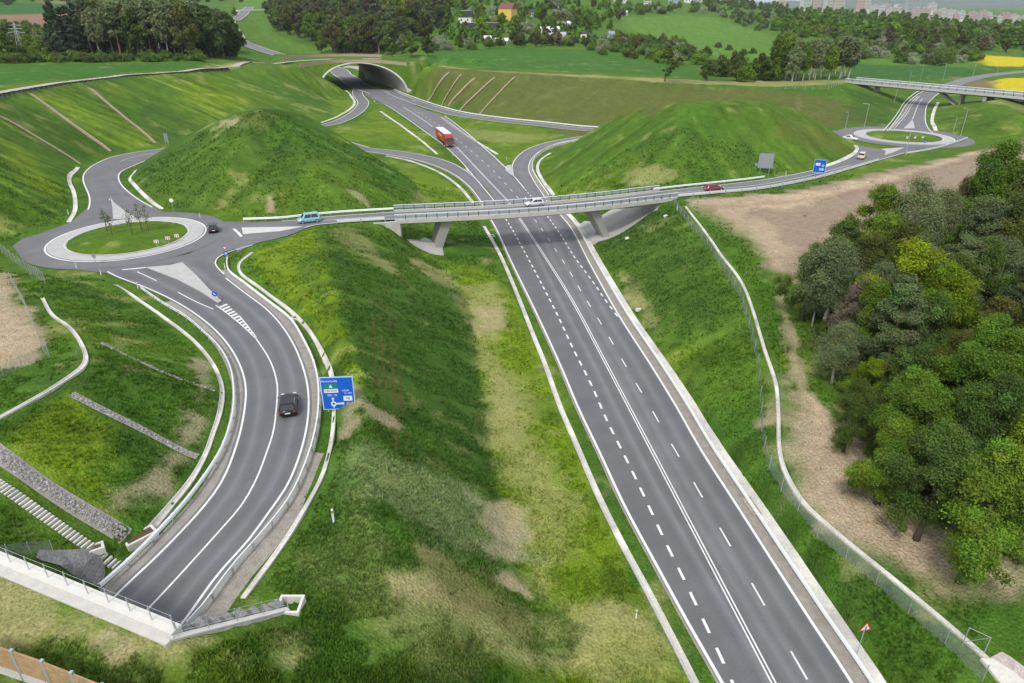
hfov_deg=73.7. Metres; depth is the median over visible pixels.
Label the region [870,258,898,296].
birch tree
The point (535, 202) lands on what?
car
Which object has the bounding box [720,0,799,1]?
sky
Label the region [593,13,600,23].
round tree
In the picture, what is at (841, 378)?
bush
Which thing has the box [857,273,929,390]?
pine tree
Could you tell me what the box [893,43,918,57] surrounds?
bush
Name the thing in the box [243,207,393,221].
guardrail
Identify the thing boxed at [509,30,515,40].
broadleaf tree
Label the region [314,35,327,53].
broadleaf tree
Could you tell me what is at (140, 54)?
bush
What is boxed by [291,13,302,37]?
broadleaf tree
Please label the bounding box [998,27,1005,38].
broadleaf tree
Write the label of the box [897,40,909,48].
bush
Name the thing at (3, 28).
broadleaf tree
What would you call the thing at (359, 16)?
broadleaf tree
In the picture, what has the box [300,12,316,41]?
broadleaf tree
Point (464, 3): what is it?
broadleaf tree
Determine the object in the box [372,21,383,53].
pine tree
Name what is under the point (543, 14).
broadleaf tree
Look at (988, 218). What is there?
pine tree
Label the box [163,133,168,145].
direction sign
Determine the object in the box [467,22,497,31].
house
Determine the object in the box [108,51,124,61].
bush
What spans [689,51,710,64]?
bush
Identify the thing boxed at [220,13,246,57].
broadleaf tree
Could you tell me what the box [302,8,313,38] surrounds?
broadleaf tree
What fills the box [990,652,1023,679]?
stone apron
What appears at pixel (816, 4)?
apartment block
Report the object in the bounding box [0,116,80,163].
slope drain
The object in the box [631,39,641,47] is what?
bush
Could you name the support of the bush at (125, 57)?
on the ground at (626, 102)
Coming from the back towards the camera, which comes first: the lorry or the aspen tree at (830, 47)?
the aspen tree at (830, 47)
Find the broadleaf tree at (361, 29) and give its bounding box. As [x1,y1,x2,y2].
[357,22,374,53]
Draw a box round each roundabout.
[19,212,226,269]
[837,126,974,147]
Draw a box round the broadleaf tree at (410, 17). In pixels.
[403,4,418,34]
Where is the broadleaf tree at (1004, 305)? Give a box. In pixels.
[957,292,1023,341]
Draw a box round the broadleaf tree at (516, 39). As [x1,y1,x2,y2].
[512,34,520,45]
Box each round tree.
[386,42,396,57]
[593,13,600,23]
[659,45,683,81]
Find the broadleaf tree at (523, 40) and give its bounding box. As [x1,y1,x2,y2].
[518,32,526,43]
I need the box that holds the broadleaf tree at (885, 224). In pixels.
[854,210,906,262]
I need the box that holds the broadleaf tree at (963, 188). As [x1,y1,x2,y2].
[948,175,979,225]
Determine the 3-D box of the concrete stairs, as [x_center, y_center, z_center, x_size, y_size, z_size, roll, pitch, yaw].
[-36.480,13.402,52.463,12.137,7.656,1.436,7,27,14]
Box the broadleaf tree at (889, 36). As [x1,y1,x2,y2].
[885,31,893,44]
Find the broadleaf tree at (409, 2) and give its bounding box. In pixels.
[406,0,419,12]
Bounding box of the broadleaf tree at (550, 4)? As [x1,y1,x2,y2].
[548,1,554,8]
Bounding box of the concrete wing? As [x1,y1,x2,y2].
[980,658,1023,682]
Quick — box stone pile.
[742,496,761,514]
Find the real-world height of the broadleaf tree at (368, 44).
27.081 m
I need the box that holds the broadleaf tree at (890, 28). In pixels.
[883,25,899,41]
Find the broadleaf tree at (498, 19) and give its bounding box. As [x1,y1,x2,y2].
[492,14,503,29]
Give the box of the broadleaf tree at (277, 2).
[273,0,281,5]
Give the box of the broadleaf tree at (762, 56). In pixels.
[754,52,768,73]
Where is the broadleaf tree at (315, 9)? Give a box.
[312,6,318,14]
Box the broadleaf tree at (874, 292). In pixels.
[825,275,900,367]
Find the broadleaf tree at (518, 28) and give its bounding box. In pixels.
[513,19,524,35]
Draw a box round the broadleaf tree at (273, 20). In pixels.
[269,10,280,31]
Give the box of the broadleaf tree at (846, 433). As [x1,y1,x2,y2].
[829,376,877,451]
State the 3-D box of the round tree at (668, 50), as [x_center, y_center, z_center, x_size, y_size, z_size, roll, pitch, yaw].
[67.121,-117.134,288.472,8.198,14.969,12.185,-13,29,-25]
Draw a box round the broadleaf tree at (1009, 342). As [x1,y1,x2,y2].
[932,326,1023,437]
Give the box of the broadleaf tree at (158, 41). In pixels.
[157,0,173,53]
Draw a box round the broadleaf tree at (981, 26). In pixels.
[976,23,987,31]
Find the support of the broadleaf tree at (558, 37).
on the ground at (626, 102)
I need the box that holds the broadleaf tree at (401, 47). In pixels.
[395,34,407,50]
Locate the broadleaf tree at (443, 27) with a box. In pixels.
[440,24,447,34]
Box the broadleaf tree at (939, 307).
[880,289,971,371]
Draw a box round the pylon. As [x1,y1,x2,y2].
[8,23,24,53]
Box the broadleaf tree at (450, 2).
[445,0,454,7]
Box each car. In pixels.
[205,222,218,232]
[278,392,297,416]
[524,197,543,206]
[703,183,723,190]
[843,135,858,140]
[857,151,865,158]
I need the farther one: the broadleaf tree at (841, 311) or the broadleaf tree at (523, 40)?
the broadleaf tree at (523, 40)
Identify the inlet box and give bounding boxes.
[279,595,305,615]
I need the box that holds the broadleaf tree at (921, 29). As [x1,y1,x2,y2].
[913,25,928,39]
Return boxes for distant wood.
[0,0,243,4]
[702,0,821,10]
[770,6,1023,47]
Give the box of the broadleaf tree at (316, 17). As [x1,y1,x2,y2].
[308,12,324,39]
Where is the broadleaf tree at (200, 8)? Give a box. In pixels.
[195,4,225,57]
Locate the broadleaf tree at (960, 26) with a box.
[956,22,967,33]
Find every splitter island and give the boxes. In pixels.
[110,197,134,218]
[146,262,221,303]
[882,147,904,154]
[904,120,914,128]
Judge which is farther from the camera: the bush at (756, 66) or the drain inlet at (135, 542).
the bush at (756, 66)
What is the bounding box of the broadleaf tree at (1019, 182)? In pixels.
[977,164,1023,209]
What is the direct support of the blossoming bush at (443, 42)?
on the ground at (626, 102)
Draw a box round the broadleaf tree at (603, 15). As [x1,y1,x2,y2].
[600,12,606,21]
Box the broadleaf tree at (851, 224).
[821,209,864,268]
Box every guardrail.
[97,286,234,591]
[186,256,320,622]
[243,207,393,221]
[336,217,384,224]
[394,89,598,126]
[532,139,577,195]
[566,214,874,682]
[653,176,763,189]
[661,158,879,197]
[882,91,918,131]
[906,137,967,154]
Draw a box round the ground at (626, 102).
[0,0,1023,682]
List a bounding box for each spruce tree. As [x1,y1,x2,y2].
[41,5,64,52]
[44,2,58,36]
[45,9,73,56]
[53,6,79,50]
[60,5,89,53]
[67,2,97,53]
[114,43,125,49]
[163,41,172,51]
[194,2,207,51]
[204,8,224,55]
[223,46,232,55]
[351,6,355,15]
[375,1,379,15]
[414,1,419,34]
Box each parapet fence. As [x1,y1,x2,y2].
[0,547,174,629]
[173,596,288,635]
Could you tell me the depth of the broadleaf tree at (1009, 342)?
63.44 m
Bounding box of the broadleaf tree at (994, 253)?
[968,228,1010,328]
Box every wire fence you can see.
[0,246,45,283]
[1,59,299,99]
[4,540,53,554]
[8,272,49,356]
[674,200,989,680]
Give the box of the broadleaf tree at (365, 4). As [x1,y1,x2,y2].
[361,0,375,17]
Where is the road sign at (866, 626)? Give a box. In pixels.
[857,622,870,652]
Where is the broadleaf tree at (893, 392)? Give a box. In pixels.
[872,363,948,432]
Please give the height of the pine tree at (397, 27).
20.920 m
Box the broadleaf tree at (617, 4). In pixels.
[613,0,620,7]
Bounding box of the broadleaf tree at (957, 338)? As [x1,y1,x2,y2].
[929,327,983,406]
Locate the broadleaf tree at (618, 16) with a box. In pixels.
[614,9,621,20]
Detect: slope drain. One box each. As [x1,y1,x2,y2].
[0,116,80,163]
[28,93,110,150]
[89,88,155,142]
[426,72,449,102]
[441,74,461,105]
[448,77,474,105]
[459,77,494,110]
[479,76,514,113]
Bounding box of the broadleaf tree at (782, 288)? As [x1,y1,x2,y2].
[771,240,829,320]
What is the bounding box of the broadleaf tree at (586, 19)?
[578,15,594,30]
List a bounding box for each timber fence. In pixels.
[282,53,381,59]
[299,59,406,66]
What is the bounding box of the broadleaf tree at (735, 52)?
[728,50,737,65]
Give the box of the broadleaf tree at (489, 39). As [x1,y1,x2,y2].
[485,36,492,47]
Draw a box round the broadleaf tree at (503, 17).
[499,12,507,23]
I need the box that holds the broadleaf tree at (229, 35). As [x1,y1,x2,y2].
[212,7,236,47]
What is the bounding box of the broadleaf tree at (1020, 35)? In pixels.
[1012,29,1023,43]
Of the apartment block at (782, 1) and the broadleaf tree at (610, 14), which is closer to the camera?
the broadleaf tree at (610, 14)
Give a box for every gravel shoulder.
[102,301,242,594]
[194,269,321,619]
[205,452,323,619]
[370,152,480,202]
[392,89,585,127]
[480,204,718,682]
[530,141,574,200]
[561,214,868,682]
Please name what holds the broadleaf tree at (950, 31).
on the ground at (626, 102)
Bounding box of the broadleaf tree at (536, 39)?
[532,32,540,46]
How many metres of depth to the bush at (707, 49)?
466.73 m
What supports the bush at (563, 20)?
on the ground at (626, 102)
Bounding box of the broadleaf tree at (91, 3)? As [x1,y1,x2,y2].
[82,0,114,51]
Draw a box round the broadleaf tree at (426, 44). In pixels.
[420,35,435,53]
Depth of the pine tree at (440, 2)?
694.33 m
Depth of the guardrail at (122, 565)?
61.18 m
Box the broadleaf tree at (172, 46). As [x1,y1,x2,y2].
[168,12,182,52]
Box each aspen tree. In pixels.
[136,0,157,53]
[182,0,204,43]
[770,34,787,79]
[780,29,794,74]
[780,38,792,77]
[782,31,793,38]
[784,34,798,79]
[795,41,805,79]
[798,46,812,80]
[809,39,821,79]
[812,43,826,79]
[813,37,824,77]
[822,46,839,79]
[823,45,835,78]
[836,34,852,77]
[841,39,862,77]
[849,37,862,75]
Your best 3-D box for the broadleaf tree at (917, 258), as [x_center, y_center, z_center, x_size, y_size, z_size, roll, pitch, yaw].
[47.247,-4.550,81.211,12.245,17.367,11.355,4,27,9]
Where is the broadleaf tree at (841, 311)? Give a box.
[825,276,874,327]
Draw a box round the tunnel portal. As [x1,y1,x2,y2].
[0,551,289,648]
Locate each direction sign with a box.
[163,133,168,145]
[319,376,354,411]
[757,153,774,175]
[813,159,826,176]
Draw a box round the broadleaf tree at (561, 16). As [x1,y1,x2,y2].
[557,12,566,20]
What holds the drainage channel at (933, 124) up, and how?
on the ground at (626, 102)
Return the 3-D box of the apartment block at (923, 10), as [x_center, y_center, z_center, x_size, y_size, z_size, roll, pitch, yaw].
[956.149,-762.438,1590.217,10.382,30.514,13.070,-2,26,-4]
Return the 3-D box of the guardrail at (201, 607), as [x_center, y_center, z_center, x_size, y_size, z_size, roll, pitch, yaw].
[-29.894,2.153,82.898,11.468,1.175,80.295,-9,28,-17]
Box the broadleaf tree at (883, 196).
[850,179,911,268]
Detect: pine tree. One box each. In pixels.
[71,0,93,53]
[102,3,125,53]
[135,9,152,49]
[141,0,161,53]
[209,9,227,57]
[290,5,297,22]
[300,0,308,11]
[308,2,313,8]
[327,1,338,12]
[330,0,339,12]
[354,0,363,16]
[371,16,381,52]
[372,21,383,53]
[380,15,385,37]
[388,5,395,20]
[393,18,401,49]
[398,16,408,35]
[420,3,434,25]
[428,2,434,19]
[436,0,444,17]
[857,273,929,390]
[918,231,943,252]
[938,194,1013,277]
[941,237,992,308]
[998,260,1023,327]
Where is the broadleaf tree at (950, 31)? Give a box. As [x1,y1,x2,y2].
[941,27,955,39]
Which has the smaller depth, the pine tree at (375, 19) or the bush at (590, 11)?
the pine tree at (375, 19)
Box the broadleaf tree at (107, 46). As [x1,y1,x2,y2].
[96,0,114,51]
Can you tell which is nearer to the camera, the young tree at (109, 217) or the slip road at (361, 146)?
the young tree at (109, 217)
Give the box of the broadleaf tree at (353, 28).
[346,17,361,53]
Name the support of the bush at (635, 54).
on the ground at (626, 102)
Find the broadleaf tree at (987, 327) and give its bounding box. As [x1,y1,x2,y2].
[935,312,1014,377]
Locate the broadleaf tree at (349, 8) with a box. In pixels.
[344,0,361,16]
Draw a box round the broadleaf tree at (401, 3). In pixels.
[391,0,405,9]
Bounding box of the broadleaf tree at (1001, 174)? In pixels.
[932,137,1023,215]
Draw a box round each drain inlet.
[89,540,105,554]
[125,524,158,550]
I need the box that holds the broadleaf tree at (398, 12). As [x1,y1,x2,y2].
[393,7,405,23]
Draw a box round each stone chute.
[0,443,130,543]
[69,392,199,458]
[101,342,214,390]
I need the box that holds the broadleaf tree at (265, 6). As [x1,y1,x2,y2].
[260,0,271,11]
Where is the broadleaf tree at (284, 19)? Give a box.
[276,6,295,34]
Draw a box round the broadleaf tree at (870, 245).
[841,230,897,286]
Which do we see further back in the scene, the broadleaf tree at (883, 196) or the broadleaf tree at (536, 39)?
the broadleaf tree at (536, 39)
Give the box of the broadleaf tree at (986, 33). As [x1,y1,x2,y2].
[979,31,989,46]
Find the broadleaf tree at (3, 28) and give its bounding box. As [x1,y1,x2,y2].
[0,24,7,34]
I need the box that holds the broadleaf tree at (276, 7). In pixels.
[272,5,281,29]
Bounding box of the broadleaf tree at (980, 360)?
[898,340,1022,439]
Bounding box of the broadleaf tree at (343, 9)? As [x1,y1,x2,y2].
[341,6,350,14]
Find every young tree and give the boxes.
[98,208,107,230]
[105,214,113,233]
[122,209,134,233]
[132,204,144,229]
[140,205,149,231]
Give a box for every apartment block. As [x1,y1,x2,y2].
[778,0,786,7]
[799,0,811,10]
[812,0,820,9]
[822,0,833,11]
[833,0,844,9]
[854,0,865,12]
[865,0,871,13]
[869,4,878,12]
[878,4,885,14]
[888,7,897,14]
[903,0,921,11]
[911,7,919,17]
[918,7,927,16]
[926,2,936,14]
[927,7,931,17]
[932,10,942,19]
[938,8,946,18]
[945,9,953,19]
[952,13,960,20]
[956,10,965,20]
[968,10,976,20]
[977,10,988,19]
[1001,12,1010,19]
[1012,15,1021,22]
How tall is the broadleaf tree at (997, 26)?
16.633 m
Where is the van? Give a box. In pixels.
[297,211,320,223]
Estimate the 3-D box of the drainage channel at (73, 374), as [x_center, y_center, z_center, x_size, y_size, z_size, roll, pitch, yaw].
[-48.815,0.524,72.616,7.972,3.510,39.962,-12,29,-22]
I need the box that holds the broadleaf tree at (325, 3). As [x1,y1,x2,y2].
[322,0,330,7]
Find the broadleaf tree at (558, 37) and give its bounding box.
[554,31,561,45]
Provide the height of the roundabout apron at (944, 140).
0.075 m
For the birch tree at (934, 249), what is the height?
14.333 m
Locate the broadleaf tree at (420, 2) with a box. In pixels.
[416,0,424,12]
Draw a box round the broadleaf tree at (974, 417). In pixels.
[927,367,1023,465]
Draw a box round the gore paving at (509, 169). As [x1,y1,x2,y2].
[505,165,513,175]
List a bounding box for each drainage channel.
[0,298,88,419]
[67,167,79,221]
[114,284,224,528]
[128,170,163,208]
[237,252,335,598]
[320,90,355,122]
[379,111,437,153]
[387,156,473,202]
[440,117,497,153]
[483,226,698,682]
[536,153,554,195]
[569,214,886,682]
[685,206,989,657]
[826,145,858,166]
[892,96,919,127]
[930,102,939,130]
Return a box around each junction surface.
[13,208,101,272]
[83,254,216,272]
[188,230,233,259]
[894,131,941,152]
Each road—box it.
[81,148,163,217]
[106,245,311,624]
[225,145,904,251]
[233,6,387,93]
[322,88,368,126]
[352,142,369,148]
[363,93,532,202]
[363,148,495,201]
[382,89,592,130]
[388,100,853,682]
[511,136,581,200]
[887,91,939,135]
[943,70,1023,87]
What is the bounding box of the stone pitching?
[36,547,104,584]
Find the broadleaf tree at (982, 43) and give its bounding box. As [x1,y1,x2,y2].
[978,35,991,49]
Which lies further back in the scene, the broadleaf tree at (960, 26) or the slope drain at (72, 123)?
the broadleaf tree at (960, 26)
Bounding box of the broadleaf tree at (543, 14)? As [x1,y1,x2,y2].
[537,7,547,21]
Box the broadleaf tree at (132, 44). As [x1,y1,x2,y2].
[117,8,154,53]
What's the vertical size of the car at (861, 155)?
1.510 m
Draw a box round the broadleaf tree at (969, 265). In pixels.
[926,252,988,331]
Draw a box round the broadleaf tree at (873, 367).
[837,355,888,410]
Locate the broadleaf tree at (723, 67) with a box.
[710,55,727,76]
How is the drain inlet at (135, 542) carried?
on the gravel shoulder at (120, 578)
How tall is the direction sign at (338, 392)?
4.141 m
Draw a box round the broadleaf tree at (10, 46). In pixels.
[0,31,16,53]
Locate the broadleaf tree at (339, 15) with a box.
[335,13,342,47]
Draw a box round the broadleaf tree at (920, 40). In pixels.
[914,32,923,44]
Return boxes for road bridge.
[236,9,263,11]
[374,185,677,247]
[845,77,1023,104]
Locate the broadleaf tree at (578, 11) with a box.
[575,9,582,15]
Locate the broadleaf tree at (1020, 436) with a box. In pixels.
[964,414,1023,516]
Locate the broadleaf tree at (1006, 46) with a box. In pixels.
[1001,38,1011,51]
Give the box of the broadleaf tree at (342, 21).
[335,18,346,51]
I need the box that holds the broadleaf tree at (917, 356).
[872,339,946,411]
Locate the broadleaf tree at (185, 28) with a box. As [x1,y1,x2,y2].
[168,0,200,53]
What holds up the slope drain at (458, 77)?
on the ground at (626, 102)
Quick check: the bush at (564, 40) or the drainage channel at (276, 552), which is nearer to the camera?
the drainage channel at (276, 552)
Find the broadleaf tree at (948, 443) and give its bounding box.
[870,416,983,541]
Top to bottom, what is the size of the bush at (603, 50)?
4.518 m
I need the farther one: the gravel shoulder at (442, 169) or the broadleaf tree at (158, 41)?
the broadleaf tree at (158, 41)
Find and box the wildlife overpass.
[274,54,421,91]
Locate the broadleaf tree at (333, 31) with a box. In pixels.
[323,15,346,53]
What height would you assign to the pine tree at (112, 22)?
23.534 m
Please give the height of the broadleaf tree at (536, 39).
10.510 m
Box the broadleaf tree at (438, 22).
[430,5,449,30]
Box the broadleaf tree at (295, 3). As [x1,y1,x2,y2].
[289,0,300,23]
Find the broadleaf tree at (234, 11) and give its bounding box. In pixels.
[231,7,236,14]
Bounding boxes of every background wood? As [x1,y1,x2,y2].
[111,0,233,20]
[268,0,445,17]
[439,0,621,44]
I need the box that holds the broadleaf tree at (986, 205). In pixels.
[954,193,1010,240]
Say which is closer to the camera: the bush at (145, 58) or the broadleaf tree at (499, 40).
the bush at (145, 58)
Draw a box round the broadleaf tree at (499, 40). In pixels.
[495,35,505,45]
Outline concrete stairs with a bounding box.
[0,479,120,569]
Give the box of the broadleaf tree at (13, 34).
[11,27,21,36]
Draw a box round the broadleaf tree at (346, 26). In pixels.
[337,16,353,52]
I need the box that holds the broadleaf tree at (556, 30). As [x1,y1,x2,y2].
[552,26,559,34]
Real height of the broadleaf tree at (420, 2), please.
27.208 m
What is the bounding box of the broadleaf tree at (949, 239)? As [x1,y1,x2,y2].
[934,217,979,253]
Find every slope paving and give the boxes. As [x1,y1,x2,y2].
[407,238,443,255]
[580,206,658,244]
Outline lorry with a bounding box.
[435,127,453,146]
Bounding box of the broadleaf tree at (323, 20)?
[314,10,333,31]
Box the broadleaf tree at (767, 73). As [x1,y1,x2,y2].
[760,59,775,80]
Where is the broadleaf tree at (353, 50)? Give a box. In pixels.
[346,30,357,53]
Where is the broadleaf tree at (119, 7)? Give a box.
[111,0,133,54]
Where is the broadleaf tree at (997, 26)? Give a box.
[993,24,1001,31]
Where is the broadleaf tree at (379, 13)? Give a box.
[376,10,384,46]
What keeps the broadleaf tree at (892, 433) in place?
on the ground at (626, 102)
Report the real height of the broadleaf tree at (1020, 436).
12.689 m
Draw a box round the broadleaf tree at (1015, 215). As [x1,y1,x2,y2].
[992,187,1023,275]
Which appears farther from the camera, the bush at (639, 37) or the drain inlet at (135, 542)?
the bush at (639, 37)
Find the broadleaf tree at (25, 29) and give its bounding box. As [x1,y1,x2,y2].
[22,26,30,38]
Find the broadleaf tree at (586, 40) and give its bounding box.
[582,34,591,44]
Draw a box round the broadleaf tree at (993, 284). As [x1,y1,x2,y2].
[967,272,1021,332]
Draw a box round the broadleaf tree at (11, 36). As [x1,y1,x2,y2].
[6,30,20,52]
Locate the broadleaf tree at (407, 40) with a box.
[401,31,419,56]
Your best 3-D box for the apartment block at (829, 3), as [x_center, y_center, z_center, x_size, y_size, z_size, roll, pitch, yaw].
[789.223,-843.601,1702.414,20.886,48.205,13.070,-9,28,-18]
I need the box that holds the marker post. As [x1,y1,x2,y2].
[331,509,334,522]
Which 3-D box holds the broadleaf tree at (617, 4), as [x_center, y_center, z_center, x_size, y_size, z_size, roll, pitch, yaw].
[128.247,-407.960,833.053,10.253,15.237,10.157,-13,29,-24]
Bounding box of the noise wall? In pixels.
[0,647,103,682]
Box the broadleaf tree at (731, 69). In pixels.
[729,61,741,80]
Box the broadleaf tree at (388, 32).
[378,20,401,51]
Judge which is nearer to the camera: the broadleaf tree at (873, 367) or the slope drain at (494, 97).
the broadleaf tree at (873, 367)
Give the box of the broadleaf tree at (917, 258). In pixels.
[853,235,958,361]
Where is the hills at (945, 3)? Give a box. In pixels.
[755,0,1023,6]
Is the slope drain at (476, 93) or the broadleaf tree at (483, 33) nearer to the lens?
the slope drain at (476, 93)
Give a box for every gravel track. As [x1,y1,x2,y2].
[0,58,381,92]
[343,66,358,69]
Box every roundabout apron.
[47,217,203,260]
[855,129,953,143]
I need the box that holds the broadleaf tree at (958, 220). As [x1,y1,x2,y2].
[944,210,975,235]
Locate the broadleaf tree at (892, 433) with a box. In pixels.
[839,413,927,505]
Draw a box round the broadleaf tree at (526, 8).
[521,5,529,17]
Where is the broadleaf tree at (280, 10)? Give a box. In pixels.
[278,4,293,25]
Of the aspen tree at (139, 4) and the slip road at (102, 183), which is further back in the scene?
the aspen tree at (139, 4)
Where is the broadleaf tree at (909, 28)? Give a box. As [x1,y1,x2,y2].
[900,21,913,34]
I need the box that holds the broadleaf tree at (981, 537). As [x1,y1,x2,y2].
[931,435,1023,595]
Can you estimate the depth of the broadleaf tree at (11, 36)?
321.78 m
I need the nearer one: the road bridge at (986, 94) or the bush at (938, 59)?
the road bridge at (986, 94)
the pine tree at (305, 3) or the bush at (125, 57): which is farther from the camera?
the pine tree at (305, 3)
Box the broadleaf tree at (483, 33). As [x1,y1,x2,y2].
[481,31,487,40]
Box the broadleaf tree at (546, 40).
[544,34,550,43]
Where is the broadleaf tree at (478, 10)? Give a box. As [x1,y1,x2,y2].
[474,6,484,19]
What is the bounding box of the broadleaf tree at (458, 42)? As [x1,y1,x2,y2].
[454,34,463,47]
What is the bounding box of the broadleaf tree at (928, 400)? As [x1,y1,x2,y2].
[861,378,966,482]
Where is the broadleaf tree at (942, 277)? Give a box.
[892,258,987,347]
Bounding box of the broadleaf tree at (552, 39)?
[549,34,554,44]
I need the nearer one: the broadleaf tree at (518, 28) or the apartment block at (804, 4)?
the broadleaf tree at (518, 28)
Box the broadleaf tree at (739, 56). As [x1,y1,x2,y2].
[732,51,746,64]
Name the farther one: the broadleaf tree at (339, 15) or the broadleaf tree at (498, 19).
the broadleaf tree at (498, 19)
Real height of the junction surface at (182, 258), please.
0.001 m
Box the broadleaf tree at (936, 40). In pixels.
[931,33,940,44]
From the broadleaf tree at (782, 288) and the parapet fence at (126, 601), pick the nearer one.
the parapet fence at (126, 601)
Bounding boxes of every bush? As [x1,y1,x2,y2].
[0,21,13,33]
[0,52,14,62]
[6,54,21,63]
[15,33,40,52]
[17,25,31,35]
[17,53,35,62]
[25,39,44,52]
[26,23,40,30]
[28,40,49,52]
[29,29,45,40]
[29,52,43,61]
[31,26,43,34]
[35,50,48,55]
[41,54,53,61]
[52,53,67,62]
[66,50,82,61]
[72,54,83,61]
[81,54,96,61]
[93,50,108,61]
[94,55,108,62]
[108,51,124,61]
[121,54,130,61]
[122,50,135,59]
[136,49,143,57]
[139,53,151,61]
[143,49,152,54]
[148,52,161,61]
[157,52,168,60]
[160,49,173,57]
[171,54,181,60]
[183,53,193,60]
[187,48,207,57]
[191,50,203,59]
[192,52,207,60]
[429,41,439,50]
[431,35,448,43]
[439,38,446,49]
[443,44,452,49]
[466,41,478,48]
[467,6,474,15]
[470,0,478,5]
[480,13,491,21]
[482,36,494,46]
[488,5,496,14]
[519,19,534,33]
[526,31,540,42]
[542,14,556,24]
[548,0,561,8]
[552,34,562,44]
[557,17,568,28]
[559,8,570,19]
[561,36,571,43]
[565,37,575,45]
[567,13,581,23]
[577,5,589,13]
[578,28,589,37]
[582,8,594,17]
[586,41,595,49]
[590,14,603,25]
[594,45,603,50]
[597,48,607,54]
[609,43,622,51]
[610,36,622,42]
[616,8,625,15]
[622,0,631,7]
[623,40,632,47]
[624,36,634,44]
[624,48,634,56]
[625,4,632,11]
[630,50,639,58]
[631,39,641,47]
[634,33,643,42]
[635,6,644,14]
[638,43,650,54]
[642,4,651,11]
[643,36,654,45]
[643,47,657,58]
[651,36,658,43]
[652,51,666,62]
[656,5,667,13]
[659,37,671,44]
[662,41,669,48]
[665,3,676,10]
[669,38,678,46]
[671,50,684,64]
[674,43,687,53]
[677,36,686,43]
[682,44,696,53]
[688,6,696,12]
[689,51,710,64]
[699,7,707,12]
[702,46,712,54]
[707,3,715,11]
[712,53,733,76]
[714,42,721,47]
[725,44,732,49]
[731,6,740,13]
[732,63,756,81]
[734,14,743,22]
[737,10,745,16]
[740,15,751,23]
[742,56,752,67]
[748,47,756,53]
[748,63,763,79]
[753,22,765,29]
[755,57,784,80]
[758,10,766,18]
[765,10,770,18]
[797,29,807,37]
[807,306,834,319]
[815,318,833,335]
[822,28,831,33]
[834,32,848,40]
[834,368,860,390]
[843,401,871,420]
[860,52,867,58]
[862,47,872,57]
[862,436,880,456]
[867,45,881,57]
[870,41,880,46]
[874,35,888,47]
[878,29,885,38]
[878,51,889,57]
[883,486,908,507]
[886,37,905,50]
[890,47,899,52]
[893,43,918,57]
[893,51,909,62]
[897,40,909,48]
[907,56,918,63]
[908,52,918,58]
[911,42,925,54]
[918,492,944,515]
[920,40,934,50]
[920,48,935,63]
[928,55,946,65]
[934,42,944,48]
[934,47,956,63]
[938,20,953,30]
[939,37,955,49]
[946,46,959,62]
[953,54,968,62]
[954,43,963,49]
[956,45,968,54]
[959,42,985,54]
[960,45,978,54]
[966,48,984,60]
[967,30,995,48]
[1002,544,1023,564]
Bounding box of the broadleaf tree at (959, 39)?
[955,30,969,49]
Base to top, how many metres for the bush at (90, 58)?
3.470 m
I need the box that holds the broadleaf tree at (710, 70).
[699,59,717,80]
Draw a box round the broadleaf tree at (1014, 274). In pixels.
[1004,253,1023,281]
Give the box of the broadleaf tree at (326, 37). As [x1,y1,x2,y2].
[321,21,332,52]
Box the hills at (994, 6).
[952,5,1023,6]
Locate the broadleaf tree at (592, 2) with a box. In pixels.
[590,0,596,6]
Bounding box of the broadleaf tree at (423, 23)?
[415,11,434,38]
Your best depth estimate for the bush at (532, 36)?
527.22 m
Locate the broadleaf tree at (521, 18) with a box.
[518,13,525,25]
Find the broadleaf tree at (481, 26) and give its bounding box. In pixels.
[475,18,488,38]
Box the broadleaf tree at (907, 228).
[866,219,922,292]
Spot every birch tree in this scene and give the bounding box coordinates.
[79,5,109,49]
[94,0,112,47]
[97,4,119,51]
[105,0,121,51]
[118,0,143,50]
[147,1,175,48]
[160,0,175,53]
[783,45,805,80]
[787,235,872,323]
[798,265,838,326]
[806,319,866,385]
[820,37,833,77]
[820,260,861,314]
[837,34,852,76]
[837,271,869,318]
[869,167,952,254]
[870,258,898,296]
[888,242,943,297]
[909,183,975,254]
[981,231,1023,299]
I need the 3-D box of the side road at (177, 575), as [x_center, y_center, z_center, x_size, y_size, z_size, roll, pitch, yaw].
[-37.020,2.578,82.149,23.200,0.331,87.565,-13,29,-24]
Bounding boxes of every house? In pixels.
[458,17,471,22]
[459,11,472,17]
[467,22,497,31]
[495,37,509,44]
[498,2,517,20]
[540,26,559,34]
[607,30,614,37]
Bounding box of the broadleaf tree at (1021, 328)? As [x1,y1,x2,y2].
[980,318,1023,412]
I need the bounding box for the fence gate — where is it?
[962,627,991,652]
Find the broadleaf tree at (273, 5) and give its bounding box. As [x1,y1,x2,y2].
[267,3,279,22]
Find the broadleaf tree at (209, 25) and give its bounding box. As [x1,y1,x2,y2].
[196,9,225,57]
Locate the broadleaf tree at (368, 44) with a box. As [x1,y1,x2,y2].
[354,15,379,53]
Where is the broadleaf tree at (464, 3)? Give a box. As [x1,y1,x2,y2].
[460,0,467,8]
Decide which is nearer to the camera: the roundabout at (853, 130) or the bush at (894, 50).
the roundabout at (853, 130)
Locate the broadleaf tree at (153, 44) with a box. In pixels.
[136,6,156,52]
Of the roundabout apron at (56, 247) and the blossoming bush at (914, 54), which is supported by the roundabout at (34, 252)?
the roundabout apron at (56, 247)
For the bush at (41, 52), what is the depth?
296.12 m
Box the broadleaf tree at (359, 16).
[352,14,363,50]
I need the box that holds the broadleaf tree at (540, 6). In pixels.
[536,3,543,14]
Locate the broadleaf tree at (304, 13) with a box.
[300,10,308,37]
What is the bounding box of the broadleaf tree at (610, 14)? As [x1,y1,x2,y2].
[607,8,613,18]

